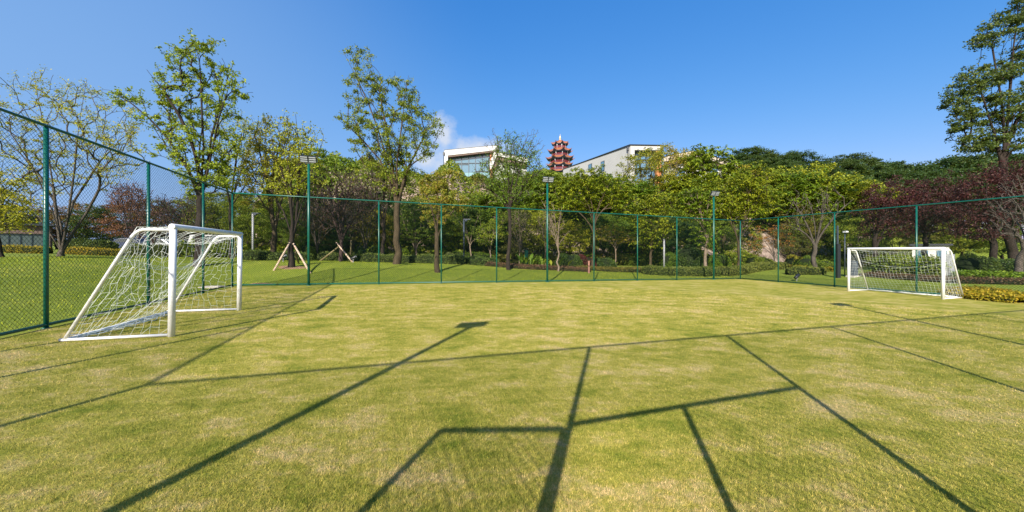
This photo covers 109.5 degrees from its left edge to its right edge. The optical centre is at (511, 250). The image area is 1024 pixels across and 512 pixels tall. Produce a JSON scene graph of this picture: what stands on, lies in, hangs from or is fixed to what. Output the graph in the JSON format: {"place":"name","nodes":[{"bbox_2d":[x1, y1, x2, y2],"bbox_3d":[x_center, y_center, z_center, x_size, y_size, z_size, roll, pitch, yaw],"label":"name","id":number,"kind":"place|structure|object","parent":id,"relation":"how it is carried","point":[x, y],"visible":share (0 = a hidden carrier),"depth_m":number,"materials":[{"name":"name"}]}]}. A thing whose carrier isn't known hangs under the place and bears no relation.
{"place":"outdoors","nodes":[
{"label":"outdoors","id":0,"kind":"place"},
{"bbox_2d":[0,162,1023,337],"bbox_3d":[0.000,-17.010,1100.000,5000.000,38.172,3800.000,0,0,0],"label":"ground","id":1,"kind":"structure","parent":0,"point":[354,272],"depth_m":18.68,"materials":[{"name":"green plant"}]},
{"bbox_2d":[0,156,51,256],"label":"leafy tree","id":2,"kind":"object","parent":1,"relation":"on","point":[9,208],"visible":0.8,"depth_m":16.92,"materials":[{"name":"green plant"}]},
{"bbox_2d":[0,223,55,246],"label":"stone kiosk","id":3,"kind":"object","parent":1,"relation":"on","point":[20,239],"visible":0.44,"depth_m":39.44,"materials":[{"name":"grey stone"}]},
{"bbox_2d":[0,233,42,245],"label":"window","id":4,"kind":"structure","parent":3,"relation":"in","point":[20,239],"depth_m":39.30,"materials":[{"name":"grey glass"}]},
{"bbox_2d":[0,64,149,255],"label":"spreading tree","id":5,"kind":"object","parent":1,"relation":"on","point":[62,246],"visible":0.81,"depth_m":19.87,"materials":[{"name":"green plant"}]},
{"bbox_2d":[66,238,118,249],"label":"hedge","id":6,"kind":"object","parent":1,"relation":"on","point":[79,241],"visible":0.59,"depth_m":33.62,"materials":[{"name":"green plant"}]},
{"bbox_2d":[65,246,125,255],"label":"hedge","id":7,"kind":"object","parent":1,"relation":"on","point":[86,251],"visible":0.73,"depth_m":23.67,"materials":[{"name":"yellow plant"}]},
{"bbox_2d":[64,204,142,240],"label":"dark green tree","id":8,"kind":"object","parent":1,"relation":"on","point":[83,231],"visible":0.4,"depth_m":45.91,"materials":[{"name":"green plant"}]},
{"bbox_2d":[103,179,154,242],"bbox_3d":[-42.261,-4.084,39.943,4.365,8.444,3.766,0,0,-25],"label":"bare shrub","id":9,"kind":"object","parent":1,"relation":"on","point":[121,193],"visible":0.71,"depth_m":39.72,"materials":[{"name":"brown plant"}]},
{"bbox_2d":[97,198,172,239],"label":"reddish tree","id":10,"kind":"object","parent":1,"relation":"on","point":[113,226],"visible":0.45,"depth_m":44.02,"materials":[{"name":"red plant"}]},
{"bbox_2d":[114,190,190,243],"bbox_3d":[-32.802,-2.572,32.960,5.129,5.827,4.474,0,0,0],"label":"bare shrub","id":11,"kind":"object","parent":1,"relation":"on","point":[159,212],"visible":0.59,"depth_m":32.79,"materials":[{"name":"brown plant"}]},
{"bbox_2d":[121,243,205,256],"bbox_3d":[-25.230,0.003,26.111,5.296,1.220,1.732,0,0,-11],"label":"hedge","id":12,"kind":"object","parent":1,"relation":"on","point":[151,251],"visible":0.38,"depth_m":25.57,"materials":[{"name":"green plant"}]},
{"bbox_2d":[103,28,253,266],"bbox_3d":[-17.356,-5.257,19.213,7.259,12.472,3.314,0,0,0],"label":"tall tree","id":13,"kind":"object","parent":1,"relation":"on","point":[218,179],"visible":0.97,"depth_m":18.84,"materials":[{"name":"green plant"}]},
{"bbox_2d":[153,194,211,239],"bbox_3d":[-31.770,-2.765,34.948,4.946,6.287,4.103,0,0,0],"label":"bare shrub","id":14,"kind":"object","parent":1,"relation":"on","point":[181,213],"visible":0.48,"depth_m":34.80,"materials":[{"name":"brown plant"}]},
{"bbox_2d":[173,191,254,234],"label":"leafy tree","id":15,"kind":"object","parent":1,"relation":"on","point":[211,220],"visible":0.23,"depth_m":38.63,"materials":[{"name":"green plant"}]},
{"bbox_2d":[205,111,272,257],"bbox_3d":[-18.709,-4.511,25.005,4.442,10.321,3.425,0,0,0],"label":"slender tree","id":16,"kind":"object","parent":1,"relation":"on","point":[244,130],"visible":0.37,"depth_m":24.89,"materials":[{"name":"green plant"}]},
{"bbox_2d":[216,191,279,243],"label":"leafy tree","id":17,"kind":"object","parent":1,"relation":"on","point":[234,207],"visible":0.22,"depth_m":30.42,"materials":[{"name":"green plant"}]},
{"bbox_2d":[233,213,277,247],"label":"leafy tree","id":18,"kind":"object","parent":1,"relation":"on","point":[259,219],"visible":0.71,"depth_m":26.77,"materials":[{"name":"green plant"}]},
{"bbox_2d":[233,197,298,244],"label":"pale green tree","id":19,"kind":"object","parent":1,"relation":"on","point":[264,210],"visible":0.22,"depth_m":29.23,"materials":[{"name":"green plant"}]},
{"bbox_2d":[232,113,300,251],"bbox_3d":[-16.152,-4.238,23.978,4.414,9.952,3.502,0,0,-9],"label":"yellowing tree","id":20,"kind":"object","parent":1,"relation":"on","point":[257,148],"visible":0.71,"depth_m":23.63,"materials":[{"name":"green plant"}]},
{"bbox_2d":[242,249,313,260],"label":"hedge","id":21,"kind":"object","parent":1,"relation":"on","point":[273,256],"visible":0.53,"depth_m":22.58,"materials":[{"name":"green plant"}]},
{"bbox_2d":[253,108,328,266],"bbox_3d":[-12.377,-3.337,20.260,4.256,8.840,3.046,0,0,0],"label":"propped tree","id":22,"kind":"object","parent":1,"relation":"on","point":[288,172],"visible":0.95,"depth_m":20.02,"materials":[{"name":"green plant"}]},
{"bbox_2d":[266,218,316,248],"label":"leafy tree","id":23,"kind":"object","parent":1,"relation":"on","point":[287,233],"visible":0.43,"depth_m":27.54,"materials":[{"name":"green plant"}]},
{"bbox_2d":[294,191,336,252],"bbox_3d":[-14.158,-1.880,26.340,3.302,5.331,3.246,0,0,0],"label":"bare shrub","id":24,"kind":"object","parent":1,"relation":"on","point":[315,239],"visible":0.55,"depth_m":26.16,"materials":[{"name":"brown plant"}]},
{"bbox_2d":[286,147,362,239],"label":"leafy tree","id":25,"kind":"object","parent":1,"relation":"on","point":[329,162],"visible":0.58,"depth_m":31.41,"materials":[{"name":"green plant"}]},
{"bbox_2d":[299,221,350,253],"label":"dark green tree","id":26,"kind":"object","parent":1,"relation":"on","point":[327,240],"visible":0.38,"depth_m":27.63,"materials":[{"name":"green plant"}]},
{"bbox_2d":[304,166,382,260],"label":"bare tree","id":27,"kind":"object","parent":1,"relation":"on","point":[336,226],"visible":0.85,"depth_m":24.45,"materials":[{"name":"brown plant"}]},
{"bbox_2d":[342,186,389,248],"bbox_3d":[-10.940,-1.949,26.817,3.445,5.701,3.245,0,0,27],"label":"bare shrub","id":28,"kind":"object","parent":1,"relation":"on","point":[359,228],"visible":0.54,"depth_m":26.82,"materials":[{"name":"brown plant"}]},
{"bbox_2d":[349,210,393,246],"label":"yellowing tree","id":29,"kind":"object","parent":1,"relation":"on","point":[389,219],"visible":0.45,"depth_m":29.65,"materials":[{"name":"green plant"}]},
{"bbox_2d":[339,133,409,253],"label":"thin forked tree","id":30,"kind":"object","parent":1,"relation":"on","point":[382,218],"visible":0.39,"depth_m":25.76,"materials":[{"name":"green plant"}]},
{"bbox_2d":[333,45,444,263],"bbox_3d":[-7.766,-6.264,23.852,7.365,14.636,4.295,0,0,0],"label":"green tree","id":31,"kind":"object","parent":1,"relation":"on","point":[396,188],"visible":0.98,"depth_m":23.43,"materials":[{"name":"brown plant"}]},
{"bbox_2d":[375,198,431,249],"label":"dark green tree","id":32,"kind":"object","parent":1,"relation":"on","point":[388,228],"visible":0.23,"depth_m":32.81,"materials":[{"name":"green plant"}]},
{"bbox_2d":[360,252,465,264],"bbox_3d":[-6.833,0.578,25.709,7.650,1.039,1.732,0,0,-2],"label":"hedge","id":33,"kind":"object","parent":1,"relation":"on","point":[372,257],"visible":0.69,"depth_m":25.26,"materials":[{"name":"green plant"}]},
{"bbox_2d":[385,204,455,254],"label":"layered maple","id":34,"kind":"object","parent":1,"relation":"on","point":[415,231],"visible":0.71,"depth_m":29.88,"materials":[{"name":"green plant"}]},
{"bbox_2d":[415,168,470,272],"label":"pollarded tree","id":35,"kind":"object","parent":1,"relation":"on","point":[435,187],"visible":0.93,"depth_m":21.40,"materials":[{"name":"green plant"}]},
{"bbox_2d":[430,216,474,251],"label":"pale green tree","id":36,"kind":"object","parent":1,"relation":"on","point":[451,244],"visible":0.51,"depth_m":31.39,"materials":[{"name":"green plant"}]},
{"bbox_2d":[446,203,488,255],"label":"young tree","id":37,"kind":"object","parent":1,"relation":"on","point":[466,227],"visible":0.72,"depth_m":30.26,"materials":[{"name":"green plant"}]},
{"bbox_2d":[443,145,496,177],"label":"glass front building","id":38,"kind":"structure","parent":1,"relation":"on","point":[468,160],"depth_m":60.60,"materials":[{"name":"white"}]},
{"bbox_2d":[449,154,489,171],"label":"window","id":39,"kind":"structure","parent":38,"relation":"in","point":[469,163],"depth_m":61.00,"materials":[{"name":"blue glass"}]},
{"bbox_2d":[449,205,515,251],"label":"feathery tree","id":40,"kind":"object","parent":1,"relation":"on","point":[483,221],"visible":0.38,"depth_m":32.95,"materials":[{"name":"green plant"}]},
{"bbox_2d":[475,211,507,255],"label":"young tree","id":41,"kind":"object","parent":1,"relation":"on","point":[492,236],"visible":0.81,"depth_m":28.22,"materials":[{"name":"green plant"}]},
{"bbox_2d":[459,191,536,247],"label":"feathery tree","id":42,"kind":"object","parent":1,"relation":"on","point":[491,203],"visible":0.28,"depth_m":35.13,"materials":[{"name":"green plant"}]},
{"bbox_2d":[469,128,553,269],"bbox_3d":[-0.058,-3.368,24.115,5.821,9.579,3.086,0,0,0],"label":"sparse topped tree","id":43,"kind":"object","parent":1,"relation":"on","point":[536,173],"visible":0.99,"depth_m":24.15,"materials":[{"name":"green plant"}]},
{"bbox_2d":[0,279,1023,511],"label":"pitch","id":44,"kind":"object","parent":1,"relation":"on","point":[766,290],"visible":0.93,"depth_m":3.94,"materials":[{"name":"green plant"}]},
{"bbox_2d":[0,108,232,335],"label":"chain link fence","id":45,"kind":"object","parent":44,"relation":"on","point":[46,236],"visible":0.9,"depth_m":8.08,"materials":[{"name":"green metal"}]},
{"bbox_2d":[58,224,242,341],"bbox_3d":[-7.182,0.525,7.622,1.534,2.033,3.133,1,0,-18],"label":"football goal","id":46,"kind":"object","parent":44,"relation":"on","point":[171,311],"visible":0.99,"depth_m":6.43,"materials":[{"name":"white paint"}]},
{"bbox_2d":[300,155,316,285],"bbox_3d":[-8.953,-1.169,15.927,0.635,6.000,0.309,0,0,-18],"label":"floodlight","id":47,"kind":"object","parent":44,"relation":"on","point":[305,159],"visible":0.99,"depth_m":15.93,"materials":[{"name":"green paint"}]},
{"bbox_2d":[231,192,740,286],"bbox_3d":[1.780,-0.122,19.585,28.442,4.626,0.124,0,0,-19],"label":"chain link fence","id":48,"kind":"object","parent":44,"relation":"on","point":[353,256],"visible":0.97,"depth_m":18.12,"materials":[{"name":"green metal"}]},
{"bbox_2d":[740,195,1023,300],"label":"chain link fence","id":49,"kind":"object","parent":44,"relation":"on","point":[916,244],"visible":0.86,"depth_m":16.63,"materials":[{"name":"green metal"}]},
{"bbox_2d":[847,247,963,299],"bbox_3d":[16.706,0.880,15.517,1.534,2.033,3.116,1,0,-19],"label":"football goal","id":50,"kind":"object","parent":44,"relation":"on","point":[942,272],"visible":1,"depth_m":15.07,"materials":[{"name":"white paint"}]},
{"bbox_2d":[485,161,548,235],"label":"leafy tree","id":51,"kind":"object","parent":1,"relation":"on","point":[516,201],"visible":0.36,"depth_m":39.17,"materials":[{"name":"green plant"}]},
{"bbox_2d":[494,210,544,262],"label":"olive tree","id":52,"kind":"object","parent":1,"relation":"on","point":[513,241],"visible":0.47,"depth_m":33.56,"materials":[{"name":"green plant"}]},
{"bbox_2d":[178,150,889,265],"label":"undergrowth","id":53,"kind":"object","parent":1,"relation":"on","point":[500,257],"visible":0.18,"depth_m":40.15,"materials":[{"name":"green plant"}]},
{"bbox_2d":[484,261,590,271],"bbox_3d":[1.772,1.196,26.139,8.245,1.043,1.869,0,0,-10],"label":"flower bed","id":54,"kind":"object","parent":1,"relation":"on","point":[542,267],"visible":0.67,"depth_m":25.75,"materials":[{"name":"red plant"}]},
{"bbox_2d":[507,208,572,260],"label":"pale green tree","id":55,"kind":"object","parent":1,"relation":"on","point":[538,236],"visible":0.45,"depth_m":34.83,"materials":[{"name":"green plant"}]},
{"bbox_2d":[510,169,589,245],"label":"feathery tree","id":56,"kind":"object","parent":1,"relation":"on","point":[557,178],"visible":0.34,"depth_m":38.40,"materials":[{"name":"green plant"}]},
{"bbox_2d":[546,136,573,171],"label":"pagoda","id":57,"kind":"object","parent":1,"relation":"on","point":[561,158],"visible":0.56,"depth_m":147.20,"materials":[{"name":"red tile"}]},
{"bbox_2d":[550,220,590,254],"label":"pale green tree","id":58,"kind":"object","parent":1,"relation":"on","point":[568,235],"visible":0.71,"depth_m":33.89,"materials":[{"name":"green plant"}]},
{"bbox_2d":[536,168,615,239],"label":"feathery tree","id":59,"kind":"object","parent":1,"relation":"on","point":[595,205],"visible":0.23,"depth_m":41.24,"materials":[{"name":"green plant"}]},
{"bbox_2d":[539,164,643,265],"bbox_3d":[6.551,-2.727,30.396,8.815,8.928,4.804,0,0,0],"label":"feathery tree","id":60,"kind":"object","parent":1,"relation":"on","point":[592,179],"visible":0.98,"depth_m":30.10,"materials":[{"name":"green plant"}]},
{"bbox_2d":[580,213,631,255],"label":"leafy tree","id":61,"kind":"object","parent":1,"relation":"on","point":[623,225],"visible":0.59,"depth_m":37.38,"materials":[{"name":"green plant"}]},
{"bbox_2d":[563,144,663,184],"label":"grey rendered building","id":62,"kind":"structure","parent":1,"relation":"on","point":[610,160],"depth_m":63.74,"materials":[{"name":"white paint"}]},
{"bbox_2d":[595,225,641,260],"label":"umbrella tree","id":63,"kind":"object","parent":1,"relation":"on","point":[616,241],"visible":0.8,"depth_m":34.75,"materials":[{"name":"green plant"}]},
{"bbox_2d":[592,175,672,230],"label":"feathery tree","id":64,"kind":"object","parent":1,"relation":"on","point":[645,191],"visible":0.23,"depth_m":42.07,"materials":[{"name":"green plant"}]},
{"bbox_2d":[608,215,662,254],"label":"feathery tree","id":65,"kind":"object","parent":1,"relation":"on","point":[633,232],"visible":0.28,"depth_m":39.32,"materials":[{"name":"green plant"}]},
{"bbox_2d":[612,147,679,227],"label":"yellowing tree","id":66,"kind":"object","parent":1,"relation":"on","point":[655,163],"visible":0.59,"depth_m":47.39,"materials":[{"name":"green plant"}]},
{"bbox_2d":[623,187,685,264],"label":"feathery tree","id":67,"kind":"object","parent":1,"relation":"on","point":[653,210],"visible":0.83,"depth_m":32.10,"materials":[{"name":"green plant"}]},
{"bbox_2d":[635,141,696,192],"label":"yellowing tree","id":68,"kind":"object","parent":1,"relation":"on","point":[673,152],"visible":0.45,"depth_m":49.88,"materials":[{"name":"green plant"}]},
{"bbox_2d":[651,218,704,255],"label":"dark green tree","id":69,"kind":"object","parent":1,"relation":"on","point":[667,248],"visible":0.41,"depth_m":35.61,"materials":[{"name":"green plant"}]},
{"bbox_2d":[641,265,721,275],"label":"hedge","id":70,"kind":"object","parent":1,"relation":"on","point":[673,272],"visible":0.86,"depth_m":25.80,"materials":[{"name":"green plant"}]},
{"bbox_2d":[635,168,732,242],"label":"feathery tree","id":71,"kind":"object","parent":1,"relation":"on","point":[686,182],"visible":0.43,"depth_m":43.77,"materials":[{"name":"green plant"}]},
{"bbox_2d":[673,244,702,266],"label":"round bush","id":72,"kind":"object","parent":1,"relation":"on","point":[686,255],"visible":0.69,"depth_m":32.36,"materials":[{"name":"green plant"}]},
{"bbox_2d":[668,184,732,266],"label":"feathery tree","id":73,"kind":"object","parent":1,"relation":"on","point":[695,203],"visible":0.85,"depth_m":30.30,"materials":[{"name":"green plant"}]},
{"bbox_2d":[676,143,754,228],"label":"feathery tree","id":74,"kind":"object","parent":1,"relation":"on","point":[707,157],"visible":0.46,"depth_m":47.17,"materials":[{"name":"green plant"}]},
{"bbox_2d":[707,220,745,254],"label":"leafy tree","id":75,"kind":"object","parent":1,"relation":"on","point":[729,247],"visible":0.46,"depth_m":39.86,"materials":[{"name":"green plant"}]},
{"bbox_2d":[674,168,787,245],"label":"feathery tree","id":76,"kind":"object","parent":1,"relation":"on","point":[728,175],"visible":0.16,"depth_m":46.48,"materials":[{"name":"green plant"}]},
{"bbox_2d":[703,160,794,265],"bbox_3d":[19.586,-2.890,30.750,7.173,9.262,4.457,0,0,0],"label":"feathery tree","id":77,"kind":"object","parent":1,"relation":"on","point":[751,182],"visible":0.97,"depth_m":30.21,"materials":[{"name":"green plant"}]},
{"bbox_2d":[716,261,788,275],"bbox_3d":[19.453,1.395,28.847,9.574,1.224,1.718,0,0,-28],"label":"hedge","id":78,"kind":"object","parent":1,"relation":"on","point":[733,270],"visible":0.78,"depth_m":27.75,"materials":[{"name":"green plant"}]},
{"bbox_2d":[767,203,829,255],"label":"olive tree","id":79,"kind":"object","parent":1,"relation":"on","point":[805,230],"visible":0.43,"depth_m":49.59,"materials":[{"name":"green plant"}]},
{"bbox_2d":[782,149,828,172],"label":"pine tree","id":80,"kind":"object","parent":1,"relation":"on","point":[796,155],"visible":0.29,"depth_m":94.53,"materials":[{"name":"green plant"}]},
{"bbox_2d":[749,166,867,253],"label":"feathery tree","id":81,"kind":"object","parent":1,"relation":"on","point":[803,182],"visible":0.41,"depth_m":50.59,"materials":[{"name":"green plant"}]},
{"bbox_2d":[778,186,851,266],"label":"forked tree","id":82,"kind":"object","parent":1,"relation":"on","point":[818,235],"visible":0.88,"depth_m":25.41,"materials":[{"name":"grey plant"}]},
{"bbox_2d":[788,211,852,252],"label":"leafy tree","id":83,"kind":"object","parent":1,"relation":"on","point":[823,224],"visible":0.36,"depth_m":48.78,"materials":[{"name":"green plant"}]},
{"bbox_2d":[778,161,875,250],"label":"pale green tree","id":84,"kind":"object","parent":1,"relation":"on","point":[814,165],"visible":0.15,"depth_m":56.48,"materials":[{"name":"green plant"}]},
{"bbox_2d":[777,175,898,255],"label":"feathery tree","id":85,"kind":"object","parent":1,"relation":"on","point":[837,180],"visible":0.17,"depth_m":50.82,"materials":[{"name":"green plant"}]},
{"bbox_2d":[828,159,874,178],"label":"pine tree","id":86,"kind":"object","parent":1,"relation":"on","point":[850,165],"visible":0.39,"depth_m":81.76,"materials":[{"name":"green plant"}]},
{"bbox_2d":[812,179,903,259],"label":"pale green tree","id":87,"kind":"object","parent":1,"relation":"on","point":[859,185],"visible":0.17,"depth_m":49.37,"materials":[{"name":"green plant"}]},
{"bbox_2d":[819,207,898,260],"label":"dark green tree","id":88,"kind":"object","parent":1,"relation":"on","point":[843,217],"visible":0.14,"depth_m":47.77,"materials":[{"name":"green plant"}]},
{"bbox_2d":[822,216,898,266],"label":"leafy tree","id":89,"kind":"object","parent":1,"relation":"on","point":[849,227],"visible":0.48,"depth_m":39.89,"materials":[{"name":"green plant"}]},
{"bbox_2d":[852,163,909,182],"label":"pine tree","id":90,"kind":"object","parent":1,"relation":"on","point":[885,172],"visible":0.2,"depth_m":78.91,"materials":[{"name":"green plant"}]},
{"bbox_2d":[847,174,941,256],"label":"purple leaved tree","id":91,"kind":"object","parent":1,"relation":"on","point":[874,201],"visible":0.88,"depth_m":28.61,"materials":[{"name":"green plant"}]},
{"bbox_2d":[859,215,944,256],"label":"olive tree","id":92,"kind":"object","parent":1,"relation":"on","point":[903,243],"visible":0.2,"depth_m":43.28,"materials":[{"name":"green plant"}]},
{"bbox_2d":[877,163,933,225],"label":"pine tree","id":93,"kind":"object","parent":1,"relation":"on","point":[914,174],"visible":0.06,"depth_m":80.76,"materials":[{"name":"green plant"}]},
{"bbox_2d":[866,252,952,276],"bbox_3d":[25.593,1.034,23.394,2.878,1.912,3.988,0,0,-39],"label":"shrub border","id":94,"kind":"object","parent":1,"relation":"on","point":[898,266],"visible":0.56,"depth_m":22.84,"materials":[{"name":"green plant"}]},
{"bbox_2d":[896,168,983,257],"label":"purple leaved tree","id":95,"kind":"object","parent":1,"relation":"on","point":[940,196],"visible":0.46,"depth_m":30.62,"materials":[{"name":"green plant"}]},
{"bbox_2d":[859,271,1023,284],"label":"flower bed","id":96,"kind":"object","parent":1,"relation":"on","point":[966,280],"visible":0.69,"depth_m":18.60,"materials":[{"name":"red plant"}]},
{"bbox_2d":[918,152,998,168],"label":"pine tree","id":97,"kind":"object","parent":1,"relation":"on","point":[975,159],"visible":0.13,"depth_m":89.89,"materials":[{"name":"green plant"}]},
{"bbox_2d":[926,215,1018,254],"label":"leafy tree","id":98,"kind":"object","parent":1,"relation":"on","point":[961,243],"visible":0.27,"depth_m":45.55,"materials":[{"name":"green plant"}]},
{"bbox_2d":[935,155,1023,259],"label":"purple leaved tree","id":99,"kind":"object","parent":1,"relation":"on","point":[994,176],"visible":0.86,"depth_m":24.79,"materials":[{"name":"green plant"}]},
{"bbox_2d":[955,252,1003,271],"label":"round bush","id":100,"kind":"object","parent":1,"relation":"on","point":[984,259],"visible":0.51,"depth_m":23.45,"materials":[{"name":"green plant"}]},
{"bbox_2d":[936,0,1023,259],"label":"tall dark tree","id":101,"kind":"object","parent":1,"relation":"on","point":[1004,76],"visible":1,"depth_m":29.75,"materials":[{"name":"green plant"}]},
{"bbox_2d":[937,285,1023,302],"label":"flower bed","id":102,"kind":"object","parent":1,"relation":"on","point":[1002,295],"visible":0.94,"depth_m":13.76,"materials":[{"name":"yellow plant"}]},
{"bbox_2d":[950,269,1023,278],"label":"hedge","id":103,"kind":"object","parent":1,"relation":"on","point":[990,273],"visible":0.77,"depth_m":19.93,"materials":[{"name":"green plant"}]},
{"bbox_2d":[978,174,1023,271],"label":"leaning tree","id":104,"kind":"object","parent":1,"relation":"on","point":[1018,261],"visible":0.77,"depth_m":20.51,"materials":[{"name":"grey plant"}]},
{"bbox_2d":[0,0,1023,239],"label":"sky","id":105,"kind":"structure","parent":0,"point":[830,78],"materials":[{"name":"blue"}]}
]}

